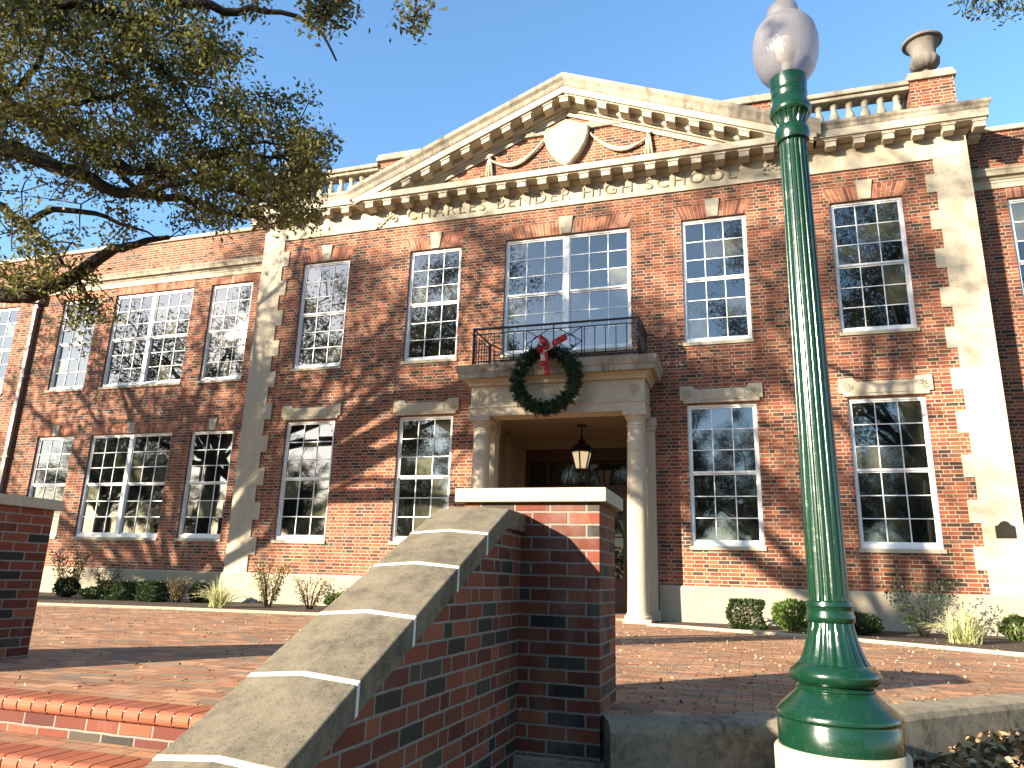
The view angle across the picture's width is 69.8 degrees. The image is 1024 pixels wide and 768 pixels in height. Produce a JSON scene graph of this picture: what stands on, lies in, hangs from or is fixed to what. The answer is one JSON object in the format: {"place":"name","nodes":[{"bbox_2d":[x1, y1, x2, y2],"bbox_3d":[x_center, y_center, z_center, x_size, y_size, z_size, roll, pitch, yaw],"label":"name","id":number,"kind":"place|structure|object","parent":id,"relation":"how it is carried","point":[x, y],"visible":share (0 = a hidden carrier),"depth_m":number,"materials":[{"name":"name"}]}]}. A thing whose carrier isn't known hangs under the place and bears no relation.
{"place":"outdoors","nodes":[
{"label":"outdoors","id":0,"kind":"place"},
{"bbox_2d":[0,605,1023,713],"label":"plaza paving","id":1,"kind":"structure","parent":0,"point":[64,671],"depth_m":6.01,"materials":[{"name":"brick"}]},
{"bbox_2d":[15,601,1023,715],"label":"fallen leaves","id":2,"kind":"object","parent":1,"relation":"on","point":[660,682],"visible":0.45,"depth_m":6.61,"materials":[{"name":"brown plant"}]},
{"bbox_2d":[37,602,1023,656],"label":"bed edging","id":3,"kind":"object","parent":1,"relation":"on","point":[978,650],"visible":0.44,"depth_m":11.18,"materials":[{"name":"concrete"}]},
{"bbox_2d":[38,592,1023,651],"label":"bed soil","id":4,"kind":"structure","parent":1,"relation":"on","point":[1001,642],"depth_m":12.44,"materials":[{"name":"brown soil"}]},
{"bbox_2d":[51,576,80,596],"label":"boxwood shrub","id":5,"kind":"object","parent":4,"relation":"on","point":[67,581],"visible":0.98,"depth_m":15.55,"materials":[{"name":"green plant"}]},
{"bbox_2d":[49,548,93,589],"bbox_3d":[-10.156,4.303,16.827,1.145,1.097,0.774,-3,-16,17],"label":"photinia shrub","id":6,"kind":"object","parent":4,"relation":"on","point":[76,575],"visible":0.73,"depth_m":16.75,"materials":[{"name":"brown plant"}]},
{"bbox_2d":[78,586,106,598],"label":"shrub","id":7,"kind":"object","parent":4,"relation":"on","point":[90,594],"visible":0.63,"depth_m":15.23,"materials":[{"name":"green plant"}]},
{"bbox_2d":[91,563,125,595],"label":"photinia shrub","id":8,"kind":"object","parent":4,"relation":"on","point":[97,574],"visible":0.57,"depth_m":16.51,"materials":[{"name":"green plant"}]},
{"bbox_2d":[94,579,139,600],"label":"boxwood shrub","id":9,"kind":"object","parent":4,"relation":"on","point":[126,593],"visible":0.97,"depth_m":14.97,"materials":[{"name":"green plant"}]},
{"bbox_2d":[134,580,170,601],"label":"boxwood shrub","id":10,"kind":"object","parent":4,"relation":"on","point":[150,588],"visible":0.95,"depth_m":14.69,"materials":[{"name":"green plant"}]},
{"bbox_2d":[165,575,191,602],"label":"photinia shrub","id":11,"kind":"object","parent":4,"relation":"on","point":[181,593],"visible":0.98,"depth_m":14.64,"materials":[{"name":"brown plant"}]},
{"bbox_2d":[187,580,215,602],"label":"boxwood shrub","id":12,"kind":"object","parent":4,"relation":"on","point":[198,598],"visible":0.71,"depth_m":14.88,"materials":[{"name":"green plant"}]},
{"bbox_2d":[190,573,250,607],"bbox_3d":[-5.346,3.802,13.533,1.179,0.612,1.009,7,-16,-19],"label":"liriope clump","id":13,"kind":"object","parent":4,"relation":"on","point":[218,599],"visible":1,"depth_m":13.40,"materials":[{"name":"plant"}]},
{"bbox_2d":[252,560,291,606],"bbox_3d":[-4.684,3.877,14.249,0.730,0.907,0.732,8,-16,-23],"label":"spindly shrub","id":14,"kind":"object","parent":4,"relation":"on","point":[265,594],"visible":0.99,"depth_m":14.15,"materials":[{"name":"green plant"}]},
{"bbox_2d":[291,573,334,608],"bbox_3d":[-3.741,3.887,13.726,0.721,0.676,0.784,8,-16,-23],"label":"spindly shrub","id":15,"kind":"object","parent":4,"relation":"on","point":[316,600],"visible":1,"depth_m":13.64,"materials":[{"name":"brown plant"}]},
{"bbox_2d":[323,591,342,606],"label":"shrub","id":16,"kind":"object","parent":4,"relation":"on","point":[329,598],"visible":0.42,"depth_m":13.96,"materials":[{"name":"green plant"}]},
{"bbox_2d":[725,598,767,629],"bbox_3d":[3.748,3.686,11.739,0.656,0.530,0.591,-3,-16,17],"label":"boxwood shrub","id":17,"kind":"object","parent":4,"relation":"on","point":[739,615],"visible":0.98,"depth_m":11.60,"materials":[{"name":"green plant"}]},
{"bbox_2d":[770,597,807,631],"bbox_3d":[4.383,3.597,11.398,0.658,0.565,0.636,3,-15,-6],"label":"holly shrub","id":18,"kind":"object","parent":4,"relation":"on","point":[783,617],"visible":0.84,"depth_m":11.29,"materials":[{"name":"green plant"}]},
{"bbox_2d":[853,610,884,634],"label":"boxwood shrub","id":19,"kind":"object","parent":4,"relation":"on","point":[874,623],"visible":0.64,"depth_m":10.80,"materials":[{"name":"green plant"}]},
{"bbox_2d":[875,574,960,636],"bbox_3d":[6.167,3.342,11.079,1.154,0.934,0.781,-3,-16,17],"label":"spindly shrub","id":20,"kind":"object","parent":4,"relation":"on","point":[925,631],"visible":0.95,"depth_m":10.99,"materials":[{"name":"green plant"}]},
{"bbox_2d":[917,600,1006,644],"bbox_3d":[5.944,3.154,9.735,1.029,0.558,1.012,-11,-19,39],"label":"liriope clump","id":21,"kind":"object","parent":4,"relation":"on","point":[965,634],"visible":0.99,"depth_m":9.66,"materials":[{"name":"plant"}]},
{"bbox_2d":[995,613,1023,641],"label":"shrub","id":22,"kind":"object","parent":4,"relation":"on","point":[1007,631],"visible":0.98,"depth_m":10.44,"materials":[{"name":"green plant"}]},
{"bbox_2d":[0,0,1023,259],"label":"sky","id":23,"kind":"structure","parent":0,"point":[381,96],"materials":[{"name":"blue"}]},
{"bbox_2d":[912,728,1023,767],"bbox_3d":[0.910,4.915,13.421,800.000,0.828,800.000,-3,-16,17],"label":"ground","id":24,"kind":"structure","parent":0,"point":[1009,749],"depth_m":4.18,"materials":[{"name":"brown plant"}]},
{"bbox_2d":[0,493,64,659],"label":"stair wall","id":25,"kind":"structure","parent":24,"relation":"on","point":[25,525],"depth_m":5.43,"materials":[{"name":"brick"}]},
{"bbox_2d":[0,687,212,767],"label":"brick stair","id":26,"kind":"object","parent":24,"relation":"on","point":[59,730],"visible":0.58,"depth_m":3.56,"materials":[{"name":"red brick"}]},
{"bbox_2d":[0,0,448,356],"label":"live oak","id":27,"kind":"object","parent":24,"relation":"on","point":[213,169],"visible":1,"depth_m":9.70,"materials":[{"name":"green plant"}]},
{"bbox_2d":[144,487,622,767],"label":"stair wall","id":28,"kind":"structure","parent":24,"relation":"on","point":[458,637],"depth_m":3.22,"materials":[{"name":"brick"}]},
{"bbox_2d":[0,67,1023,635],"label":"school building","id":29,"kind":"structure","parent":24,"relation":"on","point":[336,401],"depth_m":15.18,"materials":[{"name":"brick"}]},
{"bbox_2d":[0,307,19,395],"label":"window","id":30,"kind":"structure","parent":29,"relation":"in","point":[8,317],"depth_m":20.92,"materials":[{"name":"glass"}]},
{"bbox_2d":[28,436,73,538],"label":"window","id":31,"kind":"structure","parent":29,"relation":"in","point":[53,454],"depth_m":19.15,"materials":[{"name":"clear glass"}]},
{"bbox_2d":[45,298,99,392],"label":"window","id":32,"kind":"structure","parent":29,"relation":"in","point":[69,368],"depth_m":19.96,"materials":[{"name":"glass"}]},
{"bbox_2d":[71,432,171,540],"bbox_3d":[-9.638,2.537,18.245,2.620,2.640,0.195,-3,-16,17],"label":"window","id":33,"kind":"structure","parent":29,"relation":"in","point":[123,491],"depth_m":18.28,"materials":[{"name":"glass"}]},
{"bbox_2d":[98,288,193,389],"bbox_3d":[-9.527,-1.172,19.234,2.620,2.640,0.195,-3,-16,17],"label":"window","id":34,"kind":"structure","parent":29,"relation":"in","point":[147,350],"depth_m":19.27,"materials":[{"name":"clear glass"}]},
{"bbox_2d":[174,430,233,541],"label":"window","id":35,"kind":"structure","parent":29,"relation":"in","point":[203,504],"depth_m":17.56,"materials":[{"name":"glass"}]},
{"bbox_2d":[196,282,252,383],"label":"window","id":36,"kind":"structure","parent":29,"relation":"in","point":[230,304],"depth_m":18.55,"materials":[{"name":"clear glass"}]},
{"bbox_2d":[271,420,334,543],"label":"window","id":37,"kind":"structure","parent":29,"relation":"in","point":[304,491],"depth_m":16.07,"materials":[{"name":"clear glass"}]},
{"bbox_2d":[290,260,349,371],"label":"window","id":38,"kind":"structure","parent":29,"relation":"in","point":[325,285],"depth_m":17.06,"materials":[{"name":"clear glass"}]},
{"bbox_2d":[388,415,452,544],"bbox_3d":[-1.842,1.979,15.199,1.310,2.680,0.195,-3,-16,17],"label":"window","id":39,"kind":"structure","parent":29,"relation":"in","point":[422,484],"depth_m":15.28,"materials":[{"name":"clear glass"}]},
{"bbox_2d":[401,247,461,364],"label":"window","id":40,"kind":"structure","parent":29,"relation":"in","point":[434,283],"depth_m":16.23,"materials":[{"name":"glass"}]},
{"bbox_2d":[506,333,584,418],"bbox_3d":[0.616,-0.130,13.629,1.513,1.599,0.568,-3,-16,17],"label":"christmas wreath","id":41,"kind":"object","parent":29,"relation":"hanging from","point":[545,351],"visible":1,"depth_m":13.58,"materials":[{"name":"green plant"}]},
{"bbox_2d":[500,228,632,357],"bbox_3d":[1.132,-1.883,15.295,2.760,2.680,0.195,-3,-16,17],"label":"window","id":42,"kind":"structure","parent":29,"relation":"in","point":[580,276],"depth_m":15.35,"materials":[{"name":"clear glass"}]},
{"bbox_2d":[568,424,594,475],"bbox_3d":[1.450,1.386,15.285,0.500,1.078,0.568,-3,-16,17],"label":"porch lantern","id":43,"kind":"object","parent":29,"relation":"hanging from","point":[581,451],"visible":1,"depth_m":15.12,"materials":[{"name":"black metal"}]},
{"bbox_2d":[612,491,627,612],"bbox_3d":[2.101,3.608,15.916,0.840,2.570,0.060,-3,-16,17],"label":"door","id":44,"kind":"structure","parent":29,"relation":"in","point":[621,569],"depth_m":15.78,"materials":[{"name":"brown wood"}]},
{"bbox_2d":[681,215,753,346],"bbox_3d":[3.995,-2.036,14.401,1.310,2.680,0.195,-3,-16,17],"label":"window","id":45,"kind":"structure","parent":29,"relation":"in","point":[716,289],"depth_m":14.43,"materials":[{"name":"clear glass"}]},
{"bbox_2d":[687,403,766,550],"bbox_3d":[3.884,1.673,13.412,1.310,2.680,0.195,-3,-16,17],"label":"window","id":46,"kind":"structure","parent":29,"relation":"in","point":[725,477],"depth_m":13.44,"materials":[{"name":"glass"}]},
{"bbox_2d":[830,197,919,335],"bbox_3d":[6.652,-2.177,13.572,1.310,2.680,0.195,-3,-16,17],"label":"window","id":47,"kind":"structure","parent":29,"relation":"in","point":[875,292],"depth_m":13.60,"materials":[{"name":"clear glass"}]},
{"bbox_2d":[847,396,946,553],"bbox_3d":[6.541,1.531,12.583,1.310,2.680,0.195,-3,-16,17],"label":"window","id":48,"kind":"structure","parent":29,"relation":"in","point":[897,500],"depth_m":12.60,"materials":[{"name":"clear glass"}]},
{"bbox_2d":[901,29,942,72],"bbox_3d":[8.117,-6.369,14.445,0.730,0.850,0.730,-3,-16,17],"label":"stone urn","id":49,"kind":"object","parent":29,"relation":"on","point":[919,48],"visible":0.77,"depth_m":14.30,"materials":[{"name":"beige stone"}]},
{"bbox_2d":[995,521,1016,537],"bbox_3d":[7.933,2.339,11.796,0.280,0.275,0.025,-3,-16,17],"label":"wall plaque","id":50,"kind":"object","parent":29,"relation":"attached to","point":[1004,529],"depth_m":11.79,"materials":[{"name":"brown metal"}]},
{"bbox_2d":[1007,198,1023,301],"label":"window","id":51,"kind":"structure","parent":29,"relation":"in","point":[1015,206],"depth_m":13.55,"materials":[{"name":"white paint"}]},
{"bbox_2d":[602,692,1023,767],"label":"kerb","id":52,"kind":"structure","parent":24,"relation":"on","point":[933,729],"depth_m":3.69,"materials":[{"name":"concrete"}]},
{"bbox_2d":[752,0,912,767],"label":"street lamp","id":53,"kind":"object","parent":24,"relation":"on","point":[834,709],"visible":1,"depth_m":3.62,"materials":[{"name":"metal"}]},
{"bbox_2d":[948,0,1023,29],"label":"live oak","id":54,"kind":"object","parent":24,"relation":"on","point":[998,5],"visible":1,"depth_m":8.68,"materials":[{"name":"green plant"}]}
]}

